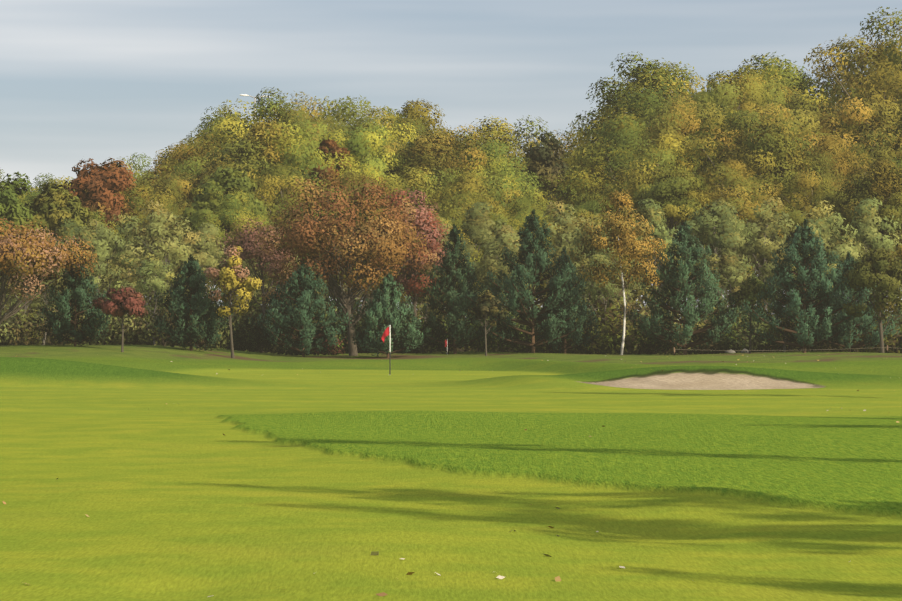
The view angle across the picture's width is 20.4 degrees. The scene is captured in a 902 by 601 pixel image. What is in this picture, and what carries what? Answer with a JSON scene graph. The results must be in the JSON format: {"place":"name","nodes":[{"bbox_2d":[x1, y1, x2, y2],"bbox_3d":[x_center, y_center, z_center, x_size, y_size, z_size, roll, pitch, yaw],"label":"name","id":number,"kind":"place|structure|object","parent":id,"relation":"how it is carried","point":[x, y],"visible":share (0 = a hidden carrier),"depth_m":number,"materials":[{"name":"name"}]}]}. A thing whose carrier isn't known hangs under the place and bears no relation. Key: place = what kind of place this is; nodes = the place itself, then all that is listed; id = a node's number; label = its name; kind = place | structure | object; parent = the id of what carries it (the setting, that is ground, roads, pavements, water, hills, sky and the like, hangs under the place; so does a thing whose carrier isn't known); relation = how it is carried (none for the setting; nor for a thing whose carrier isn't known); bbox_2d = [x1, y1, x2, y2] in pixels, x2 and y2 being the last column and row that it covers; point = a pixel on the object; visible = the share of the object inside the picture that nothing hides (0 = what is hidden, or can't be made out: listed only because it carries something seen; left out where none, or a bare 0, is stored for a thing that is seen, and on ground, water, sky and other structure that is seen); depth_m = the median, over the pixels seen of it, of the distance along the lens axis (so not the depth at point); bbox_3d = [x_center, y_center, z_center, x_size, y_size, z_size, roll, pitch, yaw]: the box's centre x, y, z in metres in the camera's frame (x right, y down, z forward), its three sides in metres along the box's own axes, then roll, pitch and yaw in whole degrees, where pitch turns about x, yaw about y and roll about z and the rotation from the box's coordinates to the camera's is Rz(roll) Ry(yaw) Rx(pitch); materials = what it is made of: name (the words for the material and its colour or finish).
{"place":"outdoors","nodes":[
{"label":"outdoors","id":0,"kind":"place"},
{"bbox_2d":[0,344,901,600],"bbox_3d":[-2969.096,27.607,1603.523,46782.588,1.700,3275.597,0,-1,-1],"label":"ground","id":1,"kind":"structure","parent":0,"point":[705,477],"depth_m":31.17,"materials":[{"name":"plant"}]},
{"bbox_2d":[0,171,53,301],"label":"autumn tree","id":2,"kind":"object","parent":1,"relation":"on","point":[13,210],"visible":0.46,"depth_m":148.30,"materials":[{"name":"green plant"}]},
{"bbox_2d":[23,257,66,344],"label":"tree","id":3,"kind":"object","parent":1,"relation":"on","point":[38,305],"visible":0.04,"depth_m":135.56,"materials":[{"name":"green plant"}]},
{"bbox_2d":[5,302,84,344],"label":"undergrowth","id":4,"kind":"object","parent":1,"relation":"on","point":[40,340],"visible":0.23,"depth_m":137.48,"materials":[{"name":"green plant"}]},
{"bbox_2d":[0,216,98,322],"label":"tree","id":5,"kind":"object","parent":1,"relation":"on","point":[16,249],"visible":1,"depth_m":116.73,"materials":[{"name":"orange plant"}]},
{"bbox_2d":[24,182,94,250],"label":"autumn tree","id":6,"kind":"object","parent":1,"relation":"on","point":[55,204],"visible":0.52,"depth_m":149.35,"materials":[{"name":"green plant"}]},
{"bbox_2d":[36,218,83,305],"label":"tree","id":7,"kind":"object","parent":1,"relation":"on","point":[66,230],"visible":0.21,"depth_m":142.86,"materials":[{"name":"green plant"}]},
{"bbox_2d":[37,256,111,345],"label":"pine","id":8,"kind":"object","parent":1,"relation":"on","point":[78,296],"visible":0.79,"depth_m":119.29,"materials":[{"name":"green plant"}]},
{"bbox_2d":[67,219,127,312],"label":"tree","id":9,"kind":"object","parent":1,"relation":"on","point":[96,239],"visible":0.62,"depth_m":139.22,"materials":[{"name":"green plant"}]},
{"bbox_2d":[62,158,148,297],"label":"autumn tree","id":10,"kind":"object","parent":1,"relation":"on","point":[94,188],"visible":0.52,"depth_m":155.81,"materials":[{"name":"red plant"}]},
{"bbox_2d":[91,286,148,351],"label":"tree","id":11,"kind":"object","parent":1,"relation":"on","point":[121,304],"visible":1,"depth_m":116.55,"materials":[{"name":"red plant"}]},
{"bbox_2d":[101,213,152,314],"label":"tree","id":12,"kind":"object","parent":1,"relation":"on","point":[117,258],"visible":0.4,"depth_m":143.99,"materials":[{"name":"green plant"}]},
{"bbox_2d":[120,252,185,344],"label":"tree","id":13,"kind":"object","parent":1,"relation":"on","point":[153,281],"visible":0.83,"depth_m":136.61,"materials":[{"name":"green plant"}]},
{"bbox_2d":[108,181,210,293],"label":"tree","id":14,"kind":"object","parent":1,"relation":"on","point":[137,200],"visible":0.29,"depth_m":155.08,"materials":[{"name":"green plant"}]},
{"bbox_2d":[119,200,211,308],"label":"tree","id":15,"kind":"object","parent":1,"relation":"on","point":[163,245],"visible":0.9,"depth_m":140.45,"materials":[{"name":"green plant"}]},
{"bbox_2d":[131,128,227,289],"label":"tree","id":16,"kind":"object","parent":1,"relation":"on","point":[197,147],"visible":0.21,"depth_m":170.97,"materials":[{"name":"green plant"}]},
{"bbox_2d":[150,171,210,266],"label":"tree","id":17,"kind":"object","parent":1,"relation":"on","point":[181,187],"visible":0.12,"depth_m":164.75,"materials":[{"name":"green plant"}]},
{"bbox_2d":[152,254,232,350],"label":"pine","id":18,"kind":"object","parent":1,"relation":"on","point":[181,303],"visible":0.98,"depth_m":122.31,"materials":[{"name":"green plant"}]},
{"bbox_2d":[170,222,226,322],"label":"tree","id":19,"kind":"object","parent":1,"relation":"on","point":[206,257],"visible":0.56,"depth_m":143.45,"materials":[{"name":"green plant"}]},
{"bbox_2d":[180,165,267,278],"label":"autumn tree","id":20,"kind":"object","parent":1,"relation":"on","point":[226,178],"visible":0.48,"depth_m":148.63,"materials":[{"name":"green plant"}]},
{"bbox_2d":[174,301,279,352],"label":"undergrowth","id":21,"kind":"object","parent":1,"relation":"on","point":[239,319],"visible":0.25,"depth_m":137.41,"materials":[{"name":"green plant"}]},
{"bbox_2d":[204,245,261,357],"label":"tree","id":22,"kind":"object","parent":1,"relation":"on","point":[229,272],"visible":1,"depth_m":120.49,"materials":[{"name":"yellow plant"}]},
{"bbox_2d":[181,184,290,302],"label":"tree","id":23,"kind":"object","parent":1,"relation":"on","point":[235,208],"visible":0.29,"depth_m":146.88,"materials":[{"name":"green plant"}]},
{"bbox_2d":[154,95,329,195],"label":"tree","id":24,"kind":"object","parent":1,"relation":"on","point":[230,132],"visible":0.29,"depth_m":170.59,"materials":[{"name":"green plant"}]},
{"bbox_2d":[187,120,313,300],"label":"tree","id":25,"kind":"object","parent":1,"relation":"on","point":[243,156],"visible":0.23,"depth_m":163.59,"materials":[{"name":"green plant"}]},
{"bbox_2d":[216,217,297,352],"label":"tree","id":26,"kind":"object","parent":1,"relation":"on","point":[246,242],"visible":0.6,"depth_m":137.22,"materials":[{"name":"brown plant"}]},
{"bbox_2d":[242,158,334,282],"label":"tree","id":27,"kind":"object","parent":1,"relation":"on","point":[276,180],"visible":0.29,"depth_m":153.96,"materials":[{"name":"green plant"}]},
{"bbox_2d":[231,87,349,177],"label":"tree","id":28,"kind":"object","parent":1,"relation":"on","point":[294,116],"visible":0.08,"depth_m":170.69,"materials":[{"name":"green plant"}]},
{"bbox_2d":[233,277,347,353],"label":"undergrowth","id":29,"kind":"object","parent":1,"relation":"on","point":[255,304],"visible":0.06,"depth_m":138.94,"materials":[{"name":"green plant"}]},
{"bbox_2d":[246,263,359,356],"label":"pine","id":30,"kind":"object","parent":1,"relation":"on","point":[304,316],"visible":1,"depth_m":127.25,"materials":[{"name":"green plant"}]},
{"bbox_2d":[247,119,359,208],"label":"tree","id":31,"kind":"object","parent":1,"relation":"on","point":[307,151],"visible":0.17,"depth_m":162.83,"materials":[{"name":"green plant"}]},
{"bbox_2d":[276,189,358,302],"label":"tree","id":32,"kind":"object","parent":1,"relation":"on","point":[289,215],"visible":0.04,"depth_m":149.49,"materials":[{"name":"green plant"}]},
{"bbox_2d":[311,139,351,302],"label":"autumn tree","id":33,"kind":"object","parent":1,"relation":"on","point":[328,146],"visible":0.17,"depth_m":162.93,"materials":[{"name":"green plant"}]},
{"bbox_2d":[252,169,431,355],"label":"tree","id":34,"kind":"object","parent":1,"relation":"on","point":[371,244],"visible":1,"depth_m":129.78,"materials":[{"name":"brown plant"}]},
{"bbox_2d":[298,95,406,295],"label":"tree","id":35,"kind":"object","parent":1,"relation":"on","point":[387,113],"visible":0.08,"depth_m":181.16,"materials":[{"name":"green plant"}]},
{"bbox_2d":[318,170,387,312],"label":"tree","id":36,"kind":"object","parent":1,"relation":"on","point":[352,177],"visible":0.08,"depth_m":155.46,"materials":[{"name":"green plant"}]},
{"bbox_2d":[330,101,413,308],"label":"tree","id":37,"kind":"object","parent":1,"relation":"on","point":[393,146],"visible":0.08,"depth_m":174.57,"materials":[{"name":"green plant"}]},
{"bbox_2d":[327,177,419,311],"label":"tree","id":38,"kind":"object","parent":1,"relation":"on","point":[393,186],"visible":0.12,"depth_m":147.44,"materials":[{"name":"green plant"}]},
{"bbox_2d":[333,121,438,303],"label":"tree","id":39,"kind":"object","parent":1,"relation":"on","point":[366,151],"visible":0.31,"depth_m":162.91,"materials":[{"name":"green plant"}]},
{"bbox_2d":[350,273,423,357],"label":"pine","id":40,"kind":"object","parent":1,"relation":"on","point":[377,310],"visible":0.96,"depth_m":126.62,"materials":[{"name":"green plant"}]},
{"bbox_2d":[363,98,452,306],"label":"tree","id":41,"kind":"object","parent":1,"relation":"on","point":[414,117],"visible":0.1,"depth_m":182.51,"materials":[{"name":"green plant"}]},
{"bbox_2d":[377,166,459,314],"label":"tree","id":42,"kind":"object","parent":1,"relation":"on","point":[415,180],"visible":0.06,"depth_m":158.33,"materials":[{"name":"green plant"}]},
{"bbox_2d":[376,188,463,352],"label":"tree","id":43,"kind":"object","parent":1,"relation":"on","point":[424,222],"visible":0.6,"depth_m":136.25,"materials":[{"name":"red plant"}]},
{"bbox_2d":[406,261,446,346],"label":"tree","id":44,"kind":"object","parent":1,"relation":"on","point":[422,305],"visible":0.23,"depth_m":137.38,"materials":[{"name":"green plant"}]},
{"bbox_2d":[404,125,484,194],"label":"tree","id":45,"kind":"object","parent":1,"relation":"on","point":[423,138],"visible":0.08,"depth_m":171.46,"materials":[{"name":"green plant"}]},
{"bbox_2d":[409,207,484,309],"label":"tree","id":46,"kind":"object","parent":1,"relation":"on","point":[453,220],"visible":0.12,"depth_m":148.30,"materials":[{"name":"green plant"}]},
{"bbox_2d":[378,127,516,312],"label":"tree","id":47,"kind":"object","parent":1,"relation":"on","point":[429,159],"visible":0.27,"depth_m":164.40,"materials":[{"name":"green plant"}]},
{"bbox_2d":[0,299,901,354],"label":"shrubs","id":48,"kind":"object","parent":1,"relation":"on","point":[12,329],"visible":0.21,"depth_m":133.44,"materials":[{"name":"green plant"}]},
{"bbox_2d":[412,224,501,353],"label":"pine","id":49,"kind":"object","parent":1,"relation":"on","point":[454,301],"visible":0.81,"depth_m":132.49,"materials":[{"name":"green plant"}]},
{"bbox_2d":[414,170,522,286],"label":"tree","id":50,"kind":"object","parent":1,"relation":"on","point":[468,191],"visible":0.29,"depth_m":156.10,"materials":[{"name":"green plant"}]},
{"bbox_2d":[453,201,513,316],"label":"tree","id":51,"kind":"object","parent":1,"relation":"on","point":[478,216],"visible":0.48,"depth_m":146.04,"materials":[{"name":"green plant"}]},
{"bbox_2d":[467,291,506,355],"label":"tree","id":52,"kind":"object","parent":1,"relation":"on","point":[485,309],"visible":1,"depth_m":128.01,"materials":[{"name":"green plant"}]},
{"bbox_2d":[438,140,551,217],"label":"tree","id":53,"kind":"object","parent":1,"relation":"on","point":[510,182],"visible":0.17,"depth_m":162.55,"materials":[{"name":"green plant"}]},
{"bbox_2d":[475,244,524,351],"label":"tree","id":54,"kind":"object","parent":1,"relation":"on","point":[491,264],"visible":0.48,"depth_m":138.79,"materials":[{"name":"green plant"}]},
{"bbox_2d":[456,115,552,167],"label":"tree","id":55,"kind":"object","parent":1,"relation":"on","point":[500,133],"visible":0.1,"depth_m":185.97,"materials":[{"name":"green plant"}]},
{"bbox_2d":[476,225,542,350],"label":"tree","id":56,"kind":"object","parent":1,"relation":"on","point":[510,240],"visible":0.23,"depth_m":142.40,"materials":[{"name":"green plant"}]},
{"bbox_2d":[487,193,556,289],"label":"tree","id":57,"kind":"object","parent":1,"relation":"on","point":[523,206],"visible":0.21,"depth_m":154.86,"materials":[{"name":"green plant"}]},
{"bbox_2d":[462,209,588,352],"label":"pine","id":58,"kind":"object","parent":1,"relation":"on","point":[518,296],"visible":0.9,"depth_m":130.45,"materials":[{"name":"green plant"}]},
{"bbox_2d":[515,131,571,306],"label":"autumn tree","id":59,"kind":"object","parent":1,"relation":"on","point":[547,155],"visible":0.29,"depth_m":167.61,"materials":[{"name":"green plant"}]},
{"bbox_2d":[530,200,591,296],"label":"tree","id":60,"kind":"object","parent":1,"relation":"on","point":[565,234],"visible":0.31,"depth_m":145.29,"materials":[{"name":"green plant"}]},
{"bbox_2d":[528,165,599,280],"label":"tree","id":61,"kind":"object","parent":1,"relation":"on","point":[562,191],"visible":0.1,"depth_m":166.42,"materials":[{"name":"green plant"}]},
{"bbox_2d":[526,314,607,353],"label":"undergrowth","id":62,"kind":"object","parent":1,"relation":"on","point":[568,342],"visible":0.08,"depth_m":136.50,"materials":[{"name":"green plant"}]},
{"bbox_2d":[535,246,600,353],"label":"pine","id":63,"kind":"object","parent":1,"relation":"on","point":[584,340],"visible":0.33,"depth_m":133.89,"materials":[{"name":"green plant"}]},
{"bbox_2d":[548,192,615,266],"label":"tree","id":64,"kind":"object","parent":1,"relation":"on","point":[590,203],"visible":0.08,"depth_m":157.41,"materials":[{"name":"green plant"}]},
{"bbox_2d":[550,138,650,310],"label":"tree","id":65,"kind":"object","parent":1,"relation":"on","point":[610,161],"visible":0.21,"depth_m":165.57,"materials":[{"name":"green plant"}]},
{"bbox_2d":[559,213,641,319],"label":"tree","id":66,"kind":"object","parent":1,"relation":"on","point":[580,262],"visible":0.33,"depth_m":141.34,"materials":[{"name":"green plant"}]},
{"bbox_2d":[571,254,638,328],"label":"tree","id":67,"kind":"object","parent":1,"relation":"on","point":[595,288],"visible":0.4,"depth_m":137.67,"materials":[{"name":"green plant"}]},
{"bbox_2d":[564,189,669,354],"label":"birch","id":68,"kind":"object","parent":1,"relation":"on","point":[622,240],"visible":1,"depth_m":128.96,"materials":[{"name":"orange plant"}]},
{"bbox_2d":[578,284,681,354],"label":"undergrowth","id":69,"kind":"object","parent":1,"relation":"on","point":[613,325],"visible":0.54,"depth_m":136.90,"materials":[{"name":"green plant"}]},
{"bbox_2d":[559,64,715,286],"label":"tree","id":70,"kind":"object","parent":1,"relation":"on","point":[607,126],"visible":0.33,"depth_m":173.25,"materials":[{"name":"green plant"}]},
{"bbox_2d":[599,131,702,310],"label":"tree","id":71,"kind":"object","parent":1,"relation":"on","point":[665,156],"visible":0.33,"depth_m":157.29,"materials":[{"name":"green plant"}]},
{"bbox_2d":[620,198,683,314],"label":"tree","id":72,"kind":"object","parent":1,"relation":"on","point":[654,217],"visible":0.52,"depth_m":146.07,"materials":[{"name":"green plant"}]},
{"bbox_2d":[582,51,737,143],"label":"tree","id":73,"kind":"object","parent":1,"relation":"on","point":[679,79],"visible":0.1,"depth_m":184.33,"materials":[{"name":"green plant"}]},
{"bbox_2d":[627,166,713,319],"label":"tree","id":74,"kind":"object","parent":1,"relation":"on","point":[670,187],"visible":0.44,"depth_m":149.65,"materials":[{"name":"green plant"}]},
{"bbox_2d":[617,221,751,354],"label":"pine","id":75,"kind":"object","parent":1,"relation":"on","point":[674,280],"visible":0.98,"depth_m":130.58,"materials":[{"name":"green plant"}]},
{"bbox_2d":[654,314,736,353],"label":"undergrowth","id":76,"kind":"object","parent":1,"relation":"on","point":[692,340],"visible":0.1,"depth_m":137.84,"materials":[{"name":"green plant"}]},
{"bbox_2d":[634,93,758,312],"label":"tree","id":77,"kind":"object","parent":1,"relation":"on","point":[676,118],"visible":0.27,"depth_m":162.85,"materials":[{"name":"green plant"}]},
{"bbox_2d":[629,129,764,298],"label":"tree","id":78,"kind":"object","parent":1,"relation":"on","point":[705,160],"visible":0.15,"depth_m":158.86,"materials":[{"name":"green plant"}]},
{"bbox_2d":[676,198,759,309],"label":"tree","id":79,"kind":"object","parent":1,"relation":"on","point":[723,223],"visible":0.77,"depth_m":143.61,"materials":[{"name":"green plant"}]},
{"bbox_2d":[698,248,750,351],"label":"tree","id":80,"kind":"object","parent":1,"relation":"on","point":[729,267],"visible":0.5,"depth_m":139.06,"materials":[{"name":"green plant"}]},
{"bbox_2d":[701,309,782,353],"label":"undergrowth","id":81,"kind":"object","parent":1,"relation":"on","point":[761,345],"visible":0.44,"depth_m":137.47,"materials":[{"name":"green plant"}]},
{"bbox_2d":[684,66,801,153],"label":"tree","id":82,"kind":"object","parent":1,"relation":"on","point":[747,92],"visible":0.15,"depth_m":170.99,"materials":[{"name":"green plant"}]},
{"bbox_2d":[687,159,799,315],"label":"tree","id":83,"kind":"object","parent":1,"relation":"on","point":[741,194],"visible":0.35,"depth_m":149.78,"materials":[{"name":"green plant"}]},
{"bbox_2d":[683,104,803,316],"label":"tree","id":84,"kind":"object","parent":1,"relation":"on","point":[724,123],"visible":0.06,"depth_m":164.13,"materials":[{"name":"green plant"}]},
{"bbox_2d":[716,275,773,353],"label":"tree","id":85,"kind":"object","parent":1,"relation":"on","point":[750,290],"visible":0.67,"depth_m":133.03,"materials":[{"name":"green plant"}]},
{"bbox_2d":[678,110,836,309],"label":"tree","id":86,"kind":"object","parent":1,"relation":"on","point":[759,161],"visible":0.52,"depth_m":156.27,"materials":[{"name":"green plant"}]},
{"bbox_2d":[735,197,798,311],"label":"tree","id":87,"kind":"object","parent":1,"relation":"on","point":[768,241],"visible":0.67,"depth_m":145.73,"materials":[{"name":"green plant"}]},
{"bbox_2d":[712,52,841,299],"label":"tree","id":88,"kind":"object","parent":1,"relation":"on","point":[781,72],"visible":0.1,"depth_m":184.27,"materials":[{"name":"green plant"}]},
{"bbox_2d":[731,102,856,308],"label":"tree","id":89,"kind":"object","parent":1,"relation":"on","point":[794,118],"visible":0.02,"depth_m":163.75,"materials":[{"name":"green plant"}]},
{"bbox_2d":[758,83,845,158],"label":"tree","id":90,"kind":"object","parent":1,"relation":"on","point":[819,112],"visible":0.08,"depth_m":174.98,"materials":[{"name":"green plant"}]},
{"bbox_2d":[740,219,864,352],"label":"pine","id":91,"kind":"object","parent":1,"relation":"on","point":[806,278],"visible":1,"depth_m":129.53,"materials":[{"name":"green plant"}]},
{"bbox_2d":[765,170,848,303],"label":"tree","id":92,"kind":"object","parent":1,"relation":"on","point":[800,188],"visible":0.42,"depth_m":151.34,"materials":[{"name":"green plant"}]},
{"bbox_2d":[775,133,870,308],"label":"tree","id":93,"kind":"object","parent":1,"relation":"on","point":[829,152],"visible":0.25,"depth_m":157.38,"materials":[{"name":"green plant"}]},
{"bbox_2d":[782,200,864,308],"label":"tree","id":94,"kind":"object","parent":1,"relation":"on","point":[821,224],"visible":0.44,"depth_m":142.52,"materials":[{"name":"green plant"}]},
{"bbox_2d":[777,6,901,144],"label":"tree","id":95,"kind":"object","parent":1,"relation":"on","point":[888,68],"visible":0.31,"depth_m":170.97,"materials":[{"name":"green plant"}]},
{"bbox_2d":[801,97,901,172],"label":"tree","id":96,"kind":"object","parent":1,"relation":"on","point":[859,115],"visible":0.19,"depth_m":163.23,"materials":[{"name":"green plant"}]},
{"bbox_2d":[806,251,901,351],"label":"pine","id":97,"kind":"object","parent":1,"relation":"on","point":[863,323],"visible":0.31,"depth_m":134.28,"materials":[{"name":"green plant"}]},
{"bbox_2d":[807,34,901,305],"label":"tree","id":98,"kind":"object","parent":1,"relation":"on","point":[860,55],"visible":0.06,"depth_m":182.69,"materials":[{"name":"green plant"}]},
{"bbox_2d":[809,301,901,352],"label":"undergrowth","id":99,"kind":"object","parent":1,"relation":"on","point":[871,349],"visible":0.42,"depth_m":136.91,"materials":[{"name":"green plant"}]},
{"bbox_2d":[823,158,901,310],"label":"tree","id":100,"kind":"object","parent":1,"relation":"on","point":[880,177],"visible":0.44,"depth_m":147.67,"materials":[{"name":"green plant"}]},
{"bbox_2d":[827,120,901,298],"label":"tree","id":101,"kind":"object","parent":1,"relation":"on","point":[874,152],"visible":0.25,"depth_m":158.38,"materials":[{"name":"green plant"}]},
{"bbox_2d":[836,197,901,311],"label":"tree","id":102,"kind":"object","parent":1,"relation":"on","point":[866,221],"visible":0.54,"depth_m":145.37,"materials":[{"name":"green plant"}]},
{"bbox_2d":[841,247,901,352],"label":"tree","id":103,"kind":"object","parent":1,"relation":"on","point":[861,275],"visible":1,"depth_m":127.92,"materials":[{"name":"green plant"}]},
{"bbox_2d":[0,0,901,321],"label":"sky","id":104,"kind":"structure","parent":0,"point":[100,81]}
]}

